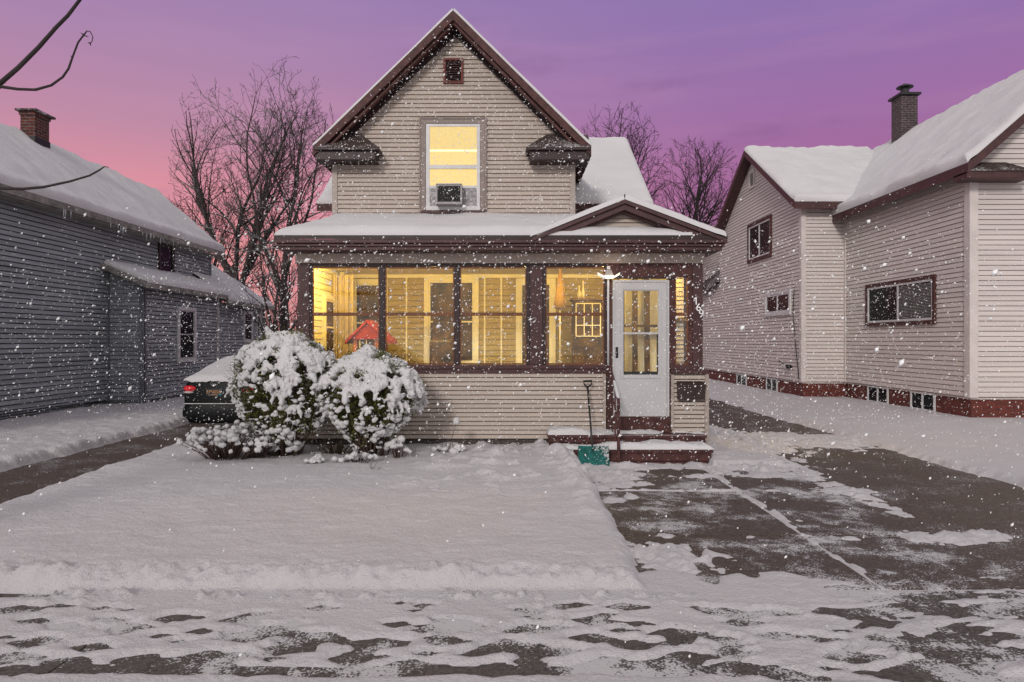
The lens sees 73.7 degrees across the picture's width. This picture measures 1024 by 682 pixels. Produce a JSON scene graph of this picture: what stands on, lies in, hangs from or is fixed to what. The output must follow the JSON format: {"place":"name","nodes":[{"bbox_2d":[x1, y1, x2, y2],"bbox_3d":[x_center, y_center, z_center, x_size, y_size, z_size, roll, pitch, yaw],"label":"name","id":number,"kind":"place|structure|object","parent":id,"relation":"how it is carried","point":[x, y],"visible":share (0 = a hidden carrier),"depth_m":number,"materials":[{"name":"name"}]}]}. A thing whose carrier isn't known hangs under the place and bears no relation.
{"place":"outdoors","nodes":[
{"label":"outdoors","id":0,"kind":"place"},
{"bbox_2d":[0,0,108,189],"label":"tree","id":1,"kind":"object","parent":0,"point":[23,62],"visible":1,"depth_m":3.60,"materials":[{"name":"brown plant"}]},
{"bbox_2d":[0,422,245,503],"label":"driveway","id":2,"kind":"structure","parent":0,"point":[21,481],"depth_m":9.66,"materials":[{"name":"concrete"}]},
{"bbox_2d":[182,355,295,422],"bbox_3d":[-6.150,1.012,16.571,1.740,1.421,4.658,0,0,0],"label":"parked car","id":3,"kind":"object","parent":2,"relation":"on","point":[211,405],"visible":0.47,"depth_m":14.30,"materials":[{"name":"paint"}]},
{"bbox_2d":[345,320,396,351],"bbox_3d":[-2.320,0.417,11.300,0.722,1.526,0.720,0,0,0],"label":"playhouse","id":4,"kind":"object","parent":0,"point":[362,331],"visible":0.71,"depth_m":10.97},
{"bbox_2d":[429,320,452,362],"bbox_3d":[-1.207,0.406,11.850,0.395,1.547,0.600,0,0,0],"label":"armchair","id":5,"kind":"object","parent":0,"point":[438,345],"visible":0.51,"depth_m":11.56,"materials":[{"name":"brown fabric"}]},
{"bbox_2d":[0,412,1023,681],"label":"snow ground","id":6,"kind":"structure","parent":0,"point":[408,528],"depth_m":5.13,"materials":[{"name":"white snow"}]},
{"bbox_2d":[176,419,279,460],"bbox_3d":[-3.742,1.331,8.994,1.382,0.588,0.753,0,0,0],"label":"bush","id":7,"kind":"object","parent":6,"relation":"on","point":[220,440],"visible":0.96,"depth_m":8.87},
{"bbox_2d":[241,428,279,457],"bbox_3d":[-3.346,1.386,9.050,0.534,0.474,0.270,0,0,0],"label":"bush","id":8,"kind":"object","parent":6,"relation":"on","point":[263,455],"visible":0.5,"depth_m":9.04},
{"bbox_2d":[223,323,341,455],"bbox_3d":[-3.054,0.685,9.323,1.664,1.964,1.483,0,0,0],"label":"shrub","id":9,"kind":"object","parent":6,"relation":"on","point":[290,349],"visible":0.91,"depth_m":8.96,"materials":[{"name":"green plant"}]},
{"bbox_2d":[303,451,324,463],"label":"bush","id":10,"kind":"object","parent":6,"relation":"on","point":[318,458],"visible":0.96,"depth_m":8.66,"materials":[{"name":"white plant"}]},
{"bbox_2d":[308,420,319,454],"bbox_3d":[-2.649,1.290,9.138,0.157,0.464,0.087,0,0,-20],"label":"flower stalk","id":11,"kind":"object","parent":6,"relation":"on","point":[316,424],"visible":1,"depth_m":9.13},
{"bbox_2d":[313,438,353,453],"bbox_3d":[-2.397,1.485,9.401,0.745,0.278,0.308,0,0,0],"label":"bush","id":12,"kind":"object","parent":6,"relation":"on","point":[339,448],"visible":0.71,"depth_m":9.38,"materials":[{"name":"green plant"}]},
{"bbox_2d":[331,451,378,462],"bbox_3d":[-2.017,1.510,8.775,0.598,0.229,0.297,0,0,0],"label":"bush","id":13,"kind":"object","parent":6,"relation":"on","point":[356,456],"visible":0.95,"depth_m":8.73,"materials":[{"name":"white plant"}]},
{"bbox_2d":[353,429,365,451],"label":"flower stalk","id":14,"kind":"object","parent":6,"relation":"on","point":[360,437],"visible":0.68,"depth_m":8.95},
{"bbox_2d":[310,344,427,455],"bbox_3d":[-1.935,0.852,9.288,1.618,1.627,1.494,0,0,0],"label":"shrub","id":15,"kind":"object","parent":6,"relation":"on","point":[390,375],"visible":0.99,"depth_m":8.93,"materials":[{"name":"green plant"}]},
{"bbox_2d":[384,435,411,457],"bbox_3d":[-1.518,1.437,9.100,0.349,0.372,0.255,0,0,-20],"label":"bush","id":16,"kind":"object","parent":6,"relation":"on","point":[395,444],"visible":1,"depth_m":9.06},
{"bbox_2d":[432,442,465,452],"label":"bush","id":17,"kind":"object","parent":6,"relation":"on","point":[455,449],"visible":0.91,"depth_m":9.51,"materials":[{"name":"white plant"}]},
{"bbox_2d":[449,417,459,448],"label":"flower stalk","id":18,"kind":"object","parent":6,"relation":"on","point":[456,420],"visible":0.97,"depth_m":9.57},
{"bbox_2d":[578,380,609,465],"bbox_3d":[1.112,1.136,9.658,0.420,1.126,0.829,0,0,0],"label":"snow shovel","id":19,"kind":"object","parent":6,"relation":"on","point":[592,453],"visible":0.92,"depth_m":9.33,"materials":[{"name":"teal plastic"}]},
{"bbox_2d":[0,591,1023,681],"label":"sidewalk","id":20,"kind":"structure","parent":0,"point":[957,654],"depth_m":3.80,"materials":[{"name":"concrete"}]},
{"bbox_2d":[0,21,1023,657],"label":"falling snow","id":21,"kind":"structure","parent":0,"point":[272,375],"depth_m":9.70,"materials":[{"name":"white snow"}]},
{"bbox_2d":[0,379,1023,429],"bbox_3d":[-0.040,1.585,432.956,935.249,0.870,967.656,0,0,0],"label":"snow field","id":22,"kind":"structure","parent":0,"point":[829,406],"depth_m":16.00,"materials":[{"name":"white snow"}]},
{"bbox_2d":[0,108,272,419],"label":"house","id":23,"kind":"structure","parent":22,"relation":"on","point":[31,155],"depth_m":16.21,"materials":[{"name":"wood"}]},
{"bbox_2d":[157,242,174,272],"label":"window","id":24,"kind":"structure","parent":23,"relation":"in","point":[166,252],"depth_m":19.30,"materials":[{"name":"glass"}]},
{"bbox_2d":[176,306,196,361],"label":"window","id":25,"kind":"structure","parent":23,"relation":"in","point":[188,337],"depth_m":18.73,"materials":[{"name":"white paint"}]},
{"bbox_2d":[242,310,252,341],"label":"window","id":26,"kind":"structure","parent":23,"relation":"in","point":[246,335],"depth_m":23.18,"materials":[{"name":"white paint"}]},
{"bbox_2d":[256,314,260,340],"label":"window","id":27,"kind":"structure","parent":23,"relation":"in","point":[258,331],"depth_m":24.19,"materials":[{"name":"white paint"}]},
{"bbox_2d":[169,167,275,301],"bbox_3d":[-12.538,-2.845,30.240,5.150,9.491,5.821,0,0,41],"label":"tree","id":28,"kind":"object","parent":22,"relation":"on","point":[216,259],"visible":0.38,"depth_m":29.80,"materials":[{"name":"brown plant"}]},
{"bbox_2d":[168,64,309,284],"bbox_3d":[-11.088,-4.464,27.207,5.458,12.728,7.294,0,0,0],"label":"tree","id":29,"kind":"object","parent":22,"relation":"on","point":[229,270],"visible":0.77,"depth_m":27.11,"materials":[{"name":"brown plant"}]},
{"bbox_2d":[224,291,296,330],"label":"thicket","id":30,"kind":"object","parent":22,"relation":"on","point":[291,320],"visible":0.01,"depth_m":42.69,"materials":[{"name":"brown plant"}]},
{"bbox_2d":[261,276,265,338],"bbox_3d":[-13.100,-0.900,36.000,0.300,5.000,0.139,0,0,0],"label":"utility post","id":31,"kind":"object","parent":22,"relation":"on","point":[264,310],"visible":0.28,"depth_m":35.94,"materials":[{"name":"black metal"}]},
{"bbox_2d":[234,217,296,335],"bbox_3d":[-8.010,-1.094,22.493,2.154,5.988,2.508,0,0,0],"label":"tree","id":32,"kind":"object","parent":22,"relation":"on","point":[276,300],"visible":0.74,"depth_m":22.07,"materials":[{"name":"brown plant"}]},
{"bbox_2d":[240,229,296,330],"bbox_3d":[-10.257,-1.573,29.902,3.677,6.946,3.661,0,0,0],"label":"tree","id":33,"kind":"object","parent":22,"relation":"on","point":[287,287],"visible":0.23,"depth_m":29.60,"materials":[{"name":"brown plant"}]},
{"bbox_2d":[210,56,332,330],"bbox_3d":[-9.002,-4.563,25.227,4.589,12.926,8.484,0,0,0],"label":"tree","id":34,"kind":"object","parent":22,"relation":"on","point":[297,172],"visible":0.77,"depth_m":26.58,"materials":[{"name":"brown plant"}]},
{"bbox_2d":[247,241,296,330],"bbox_3d":[-12.547,-2.288,38.024,4.309,8.376,4.112,0,0,0],"label":"tree","id":35,"kind":"object","parent":22,"relation":"on","point":[288,324],"visible":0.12,"depth_m":37.97,"materials":[{"name":"brown plant"}]},
{"bbox_2d":[581,102,671,205],"bbox_3d":[4.545,-4.771,32.070,5.660,13.341,5.877,0,0,0],"label":"tree","id":36,"kind":"object","parent":22,"relation":"on","point":[635,145],"visible":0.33,"depth_m":31.41,"materials":[{"name":"brown plant"}]},
{"bbox_2d":[648,134,736,225],"bbox_3d":[7.991,-3.700,30.972,5.782,11.200,6.026,0,0,0],"label":"tree","id":37,"kind":"object","parent":22,"relation":"on","point":[697,198],"visible":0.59,"depth_m":29.61,"materials":[{"name":"brown plant"}]},
{"bbox_2d":[703,69,1023,417],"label":"house","id":38,"kind":"structure","parent":22,"relation":"on","point":[985,126],"depth_m":17.53,"materials":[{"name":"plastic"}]},
{"bbox_2d":[736,373,746,385],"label":"basement window","id":39,"kind":"structure","parent":38,"relation":"in","point":[743,381],"depth_m":24.45,"materials":[{"name":"white metal"}]},
{"bbox_2d":[747,214,772,263],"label":"window","id":40,"kind":"structure","parent":38,"relation":"in","point":[753,229],"depth_m":22.47,"materials":[{"name":"red paint"}]},
{"bbox_2d":[766,377,777,391],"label":"basement window","id":41,"kind":"structure","parent":38,"relation":"in","point":[769,381],"depth_m":21.58,"materials":[{"name":"white metal"}]},
{"bbox_2d":[764,288,791,316],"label":"window","id":42,"kind":"structure","parent":38,"relation":"in","point":[769,305],"depth_m":20.96,"materials":[{"name":"white paint"}]},
{"bbox_2d":[867,385,888,403],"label":"basement window","id":43,"kind":"structure","parent":38,"relation":"in","point":[872,389],"depth_m":17.58,"materials":[{"name":"white metal"}]},
{"bbox_2d":[865,274,936,326],"bbox_3d":[9.374,-0.930,16.584,0.080,1.100,2.966,0,0,0],"label":"window","id":44,"kind":"structure","parent":38,"relation":"in","point":[881,315],"depth_m":16.38,"materials":[{"name":"red paint"}]},
{"bbox_2d":[910,390,935,411],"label":"basement window","id":45,"kind":"structure","parent":38,"relation":"in","point":[928,400],"depth_m":15.65,"materials":[{"name":"white metal"}]},
{"bbox_2d":[0,0,1023,329],"label":"sky","id":46,"kind":"structure","parent":0,"point":[736,74],"materials":[{"name":"purple"}]},
{"bbox_2d":[570,298,605,374],"bbox_3d":[1.332,0.223,11.835,0.615,1.914,0.530,0,0,0],"label":"door","id":47,"kind":"structure","parent":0,"point":[594,349],"depth_m":11.60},
{"bbox_2d":[577,285,580,297],"bbox_3d":[1.157,-0.844,11.750,0.075,0.220,0.077,0,0,0],"label":"bottle","id":48,"kind":"object","parent":47,"relation":"on","point":[579,294],"visible":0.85,"depth_m":11.73,"materials":[{"name":"yellow glass"}]},
{"bbox_2d":[581,281,584,297],"bbox_3d":[1.223,-0.884,11.750,0.064,0.300,0.066,0,0,0],"label":"bottle","id":49,"kind":"object","parent":47,"relation":"on","point":[582,293],"visible":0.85,"depth_m":11.73,"materials":[{"name":"yellow glass"}]},
{"bbox_2d":[593,464,1023,589],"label":"walkway","id":50,"kind":"structure","parent":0,"point":[881,553],"depth_m":6.06,"materials":[{"name":"concrete"}]},
{"bbox_2d":[709,398,1023,575],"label":"driveway","id":51,"kind":"structure","parent":0,"point":[958,509],"depth_m":8.07,"materials":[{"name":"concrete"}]},
{"bbox_3d":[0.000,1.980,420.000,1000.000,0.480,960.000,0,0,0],"label":"ground","id":52,"kind":"structure","parent":0,"visible":0},
{"bbox_2d":[274,8,727,463],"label":"house","id":53,"kind":"structure","parent":52,"relation":"on","point":[620,219],"depth_m":10.93,"materials":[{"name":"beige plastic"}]},
{"bbox_2d":[321,294,337,356],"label":"window","id":54,"kind":"structure","parent":53,"relation":"in","point":[327,321],"depth_m":11.26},
{"bbox_2d":[312,267,378,347],"bbox_3d":[-2.486,-0.378,10.226,1.004,1.463,0.048,0,0,0],"label":"window","id":55,"kind":"structure","parent":53,"relation":"in","point":[313,314],"depth_m":10.21,"materials":[{"name":"brown glass"}]},
{"bbox_2d":[353,279,387,331],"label":"inner window","id":56,"kind":"structure","parent":53,"relation":"in","point":[358,293],"depth_m":12.32,"materials":[{"name":"glass"}]},
{"bbox_2d":[385,267,453,364],"bbox_3d":[-1.382,-0.378,10.226,1.033,1.463,0.048,0,0,0],"label":"window","id":57,"kind":"structure","parent":53,"relation":"in","point":[386,314],"depth_m":10.21,"materials":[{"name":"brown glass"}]},
{"bbox_2d":[436,183,462,206],"bbox_3d":[-1.122,-2.623,12.250,0.467,0.383,0.240,0,0,0],"label":"air conditioner","id":58,"kind":"object","parent":53,"relation":"attached to","point":[444,199],"visible":0.98,"depth_m":12.15,"materials":[{"name":"white metal"}]},
{"bbox_2d":[424,276,478,362],"bbox_3d":[-1.093,-0.347,12.314,0.983,1.631,0.080,0,0,0],"label":"inner window","id":59,"kind":"structure","parent":53,"relation":"in","point":[471,285],"depth_m":12.32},
{"bbox_2d":[419,117,486,212],"bbox_3d":[-1.069,-3.181,12.377,1.222,1.731,0.087,0,0,0],"label":"window","id":60,"kind":"structure","parent":53,"relation":"in","point":[475,179],"depth_m":12.37,"materials":[{"name":"white paint"}]},
{"bbox_2d":[460,267,525,364],"bbox_3d":[-0.282,-0.378,10.226,0.994,1.463,0.048,0,0,0],"label":"window","id":61,"kind":"structure","parent":53,"relation":"in","point":[463,314],"depth_m":10.21,"materials":[{"name":"brown glass"}]},
{"bbox_2d":[516,278,555,362],"bbox_3d":[0.428,-0.266,12.314,0.717,1.724,0.080,0,0,0],"label":"inner window","id":62,"kind":"structure","parent":53,"relation":"in","point":[551,282],"depth_m":12.28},
{"bbox_2d":[554,269,565,362],"bbox_3d":[0.786,-0.062,11.299,0.206,2.324,0.206,0,0,0],"label":"folded parasol","id":63,"kind":"object","parent":53,"relation":"on","point":[559,302],"visible":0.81,"depth_m":11.25,"materials":[{"name":"orange fabric"}]},
{"bbox_2d":[546,267,603,364],"bbox_3d":[0.942,-0.378,10.226,0.880,1.463,0.048,0,0,0],"label":"window","id":64,"kind":"structure","parent":53,"relation":"in","point":[547,314],"depth_m":10.21,"materials":[{"name":"brown glass"}]},
{"bbox_2d":[612,280,668,415],"bbox_3d":[1.922,0.108,10.190,0.841,2.032,0.119,0,0,0],"label":"door","id":65,"kind":"structure","parent":53,"relation":"in","point":[635,379],"depth_m":10.18,"materials":[{"name":"white metal"}]},
{"bbox_2d":[675,277,687,364],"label":"window","id":66,"kind":"structure","parent":53,"relation":"in","point":[676,314],"depth_m":10.21,"materials":[{"name":"brown glass"}]}
]}

